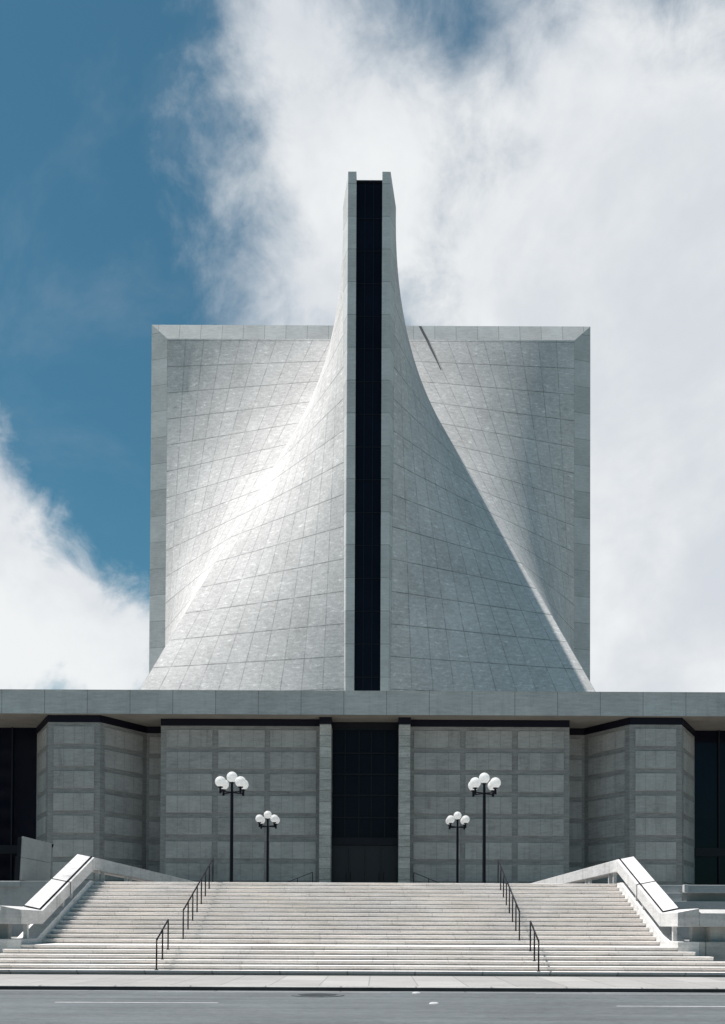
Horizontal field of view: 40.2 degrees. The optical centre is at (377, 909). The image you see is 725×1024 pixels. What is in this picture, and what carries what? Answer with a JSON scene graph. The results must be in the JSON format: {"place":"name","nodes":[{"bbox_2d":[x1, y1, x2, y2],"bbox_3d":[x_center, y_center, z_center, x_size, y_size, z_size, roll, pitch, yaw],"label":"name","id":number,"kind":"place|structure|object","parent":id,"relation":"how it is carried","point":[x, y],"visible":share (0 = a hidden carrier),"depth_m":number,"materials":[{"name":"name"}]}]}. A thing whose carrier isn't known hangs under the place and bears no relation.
{"place":"outdoors","nodes":[
{"label":"outdoors","id":0,"kind":"place"},
{"bbox_2d":[14,837,51,880],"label":"stone slab","id":1,"kind":"structure","parent":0,"point":[33,860],"depth_m":48.37,"materials":[{"name":"grey stone"}]},
{"bbox_2d":[0,172,724,884],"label":"cathedral","id":2,"kind":"structure","parent":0,"point":[368,584],"depth_m":78.04,"materials":[{"name":"concrete"}]},
{"bbox_2d":[332,845,347,882],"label":"door","id":3,"kind":"structure","parent":2,"relation":"in","point":[339,852],"depth_m":67.47,"materials":[{"name":"black glass"}]},
{"bbox_2d":[348,845,364,882],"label":"door","id":4,"kind":"structure","parent":2,"relation":"in","point":[356,853],"depth_m":67.47,"materials":[{"name":"black glass"}]},
{"bbox_2d":[354,180,381,690],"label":"slot window","id":5,"kind":"structure","parent":2,"relation":"in","point":[369,192],"depth_m":78.11,"materials":[{"name":"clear glass"}]},
{"bbox_2d":[365,845,380,882],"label":"door","id":6,"kind":"structure","parent":2,"relation":"in","point":[372,852],"depth_m":67.47,"materials":[{"name":"black glass"}]},
{"bbox_2d":[381,845,397,882],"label":"door","id":7,"kind":"structure","parent":2,"relation":"in","point":[389,853],"depth_m":67.47,"materials":[{"name":"black glass"}]},
{"bbox_2d":[0,991,724,1023],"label":"road","id":8,"kind":"structure","parent":0,"point":[82,1007],"depth_m":18.97,"materials":[{"name":"grey asphalt"}]},
{"bbox_2d":[104,1002,196,1002],"bbox_3d":[-4.896,1.887,20.122,3.310,0.001,0.100,0,-1,0],"label":"lane marking","id":9,"kind":"object","parent":8,"relation":"on","point":[150,1002],"visible":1,"depth_m":20.12,"materials":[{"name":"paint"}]},
{"bbox_2d":[291,993,343,996],"bbox_3d":[-1.351,1.932,22.422,1.200,0.016,1.200,0,-1,0],"label":"manhole cover","id":10,"kind":"object","parent":8,"relation":"on","point":[317,995],"visible":1,"depth_m":22.24,"materials":[{"name":"metal"}]},
{"bbox_2d":[336,992,369,992],"bbox_3d":[-2.441,1.949,23.372,5.500,0.001,0.050,0,-1,0],"label":"lane marking","id":11,"kind":"object","parent":8,"relation":"on","point":[352,992],"visible":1,"depth_m":23.37,"materials":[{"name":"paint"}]},
{"bbox_2d":[678,1006,724,1006],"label":"lane marking","id":12,"kind":"object","parent":8,"relation":"on","point":[701,1006],"visible":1,"depth_m":19.70,"materials":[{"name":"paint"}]},
{"bbox_2d":[0,974,724,987],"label":"sidewalk","id":13,"kind":"structure","parent":0,"point":[329,980],"depth_m":26.59,"materials":[{"name":"concrete"}]},
{"bbox_2d":[0,924,10,938],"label":"plinth wall","id":14,"kind":"structure","parent":13,"relation":"on","point":[5,931],"depth_m":31.99,"materials":[{"name":"concrete"}]},
{"bbox_2d":[0,854,194,938],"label":"stair parapet","id":15,"kind":"structure","parent":14,"relation":"on","point":[48,899],"depth_m":36.49,"materials":[{"name":"concrete"}]},
{"bbox_2d":[0,880,724,976],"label":"staircase","id":16,"kind":"structure","parent":13,"relation":"on","point":[376,929],"depth_m":34.15,"materials":[{"name":"concrete"}]},
{"bbox_2d":[155,919,169,969],"bbox_3d":[-6.557,1.043,30.207,0.110,1.524,1.705,0,-1,0],"label":"stair handrail","id":17,"kind":"object","parent":16,"relation":"on","point":[167,923],"visible":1,"depth_m":30.19,"materials":[{"name":"black metal"}]},
{"bbox_2d":[182,858,213,938],"bbox_3d":[-6.551,-0.521,36.403,0.110,3.138,6.045,0,-1,0],"label":"stair handrail","id":18,"kind":"object","parent":16,"relation":"on","point":[192,894],"visible":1,"depth_m":35.96,"materials":[{"name":"black metal"}]},
{"bbox_2d":[497,859,520,940],"bbox_3d":[4.789,-0.474,36.403,0.110,3.138,6.045,0,-1,0],"label":"stair handrail","id":19,"kind":"object","parent":16,"relation":"on","point":[516,905],"visible":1,"depth_m":35.95,"materials":[{"name":"black metal"}]},
{"bbox_2d":[530,920,539,971],"bbox_3d":[4.782,1.091,30.207,0.110,1.524,1.705,0,-1,0],"label":"stair handrail","id":20,"kind":"object","parent":16,"relation":"on","point":[531,924],"visible":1,"depth_m":30.18,"materials":[{"name":"black metal"}]},
{"bbox_2d":[689,927,724,961],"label":"plinth wall","id":21,"kind":"structure","parent":13,"relation":"on","point":[711,940],"depth_m":31.59,"materials":[{"name":"concrete"}]},
{"bbox_2d":[534,857,724,940],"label":"stair parapet","id":22,"kind":"structure","parent":21,"relation":"on","point":[657,902],"depth_m":35.61,"materials":[{"name":"concrete"}]},
{"bbox_2d":[0,0,724,691],"label":"sky","id":23,"kind":"structure","parent":0,"point":[163,162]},
{"label":"ground","id":24,"kind":"structure","parent":0,"visible":0},
{"bbox_2d":[0,881,48,936],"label":"terrace wall","id":25,"kind":"structure","parent":24,"relation":"on","point":[18,893],"depth_m":39.61,"materials":[{"name":"concrete"}]},
{"bbox_2d":[0,985,724,992],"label":"kerb","id":26,"kind":"structure","parent":24,"relation":"on","point":[372,988],"depth_m":24.07,"materials":[{"name":"concrete"}]},
{"bbox_2d":[0,990,724,993],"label":"gutter","id":27,"kind":"object","parent":24,"relation":"on","point":[347,991],"visible":0.25,"depth_m":23.81,"materials":[{"name":"concrete"}]},
{"bbox_2d":[659,885,724,939],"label":"terrace wall","id":28,"kind":"structure","parent":24,"relation":"on","point":[696,896],"depth_m":39.21,"materials":[{"name":"concrete"}]},
{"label":"plaza","id":29,"kind":"structure","parent":0,"visible":0},
{"bbox_2d":[215,772,248,881],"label":"lamp post","id":30,"kind":"object","parent":29,"relation":"on","point":[222,783],"visible":0.98,"depth_m":46.67,"materials":[{"name":"black metal"}]},
{"bbox_2d":[255,811,279,881],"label":"lamp post","id":31,"kind":"object","parent":29,"relation":"on","point":[268,815],"visible":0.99,"depth_m":62.69,"materials":[{"name":"black metal"}]},
{"bbox_2d":[288,872,312,882],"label":"entrance handrail","id":32,"kind":"object","parent":29,"relation":"on","point":[302,876],"visible":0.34,"depth_m":60.07,"materials":[{"name":"black metal"}]},
{"bbox_2d":[413,872,438,882],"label":"entrance handrail","id":33,"kind":"object","parent":29,"relation":"on","point":[422,876],"visible":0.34,"depth_m":60.08,"materials":[{"name":"black metal"}]},
{"bbox_2d":[446,812,469,882],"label":"lamp post","id":34,"kind":"object","parent":29,"relation":"on","point":[464,820],"visible":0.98,"depth_m":62.68,"materials":[{"name":"black metal"}]},
{"bbox_2d":[468,773,500,882],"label":"lamp post","id":35,"kind":"object","parent":29,"relation":"on","point":[494,783],"visible":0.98,"depth_m":46.68,"materials":[{"name":"black metal"}]}
]}

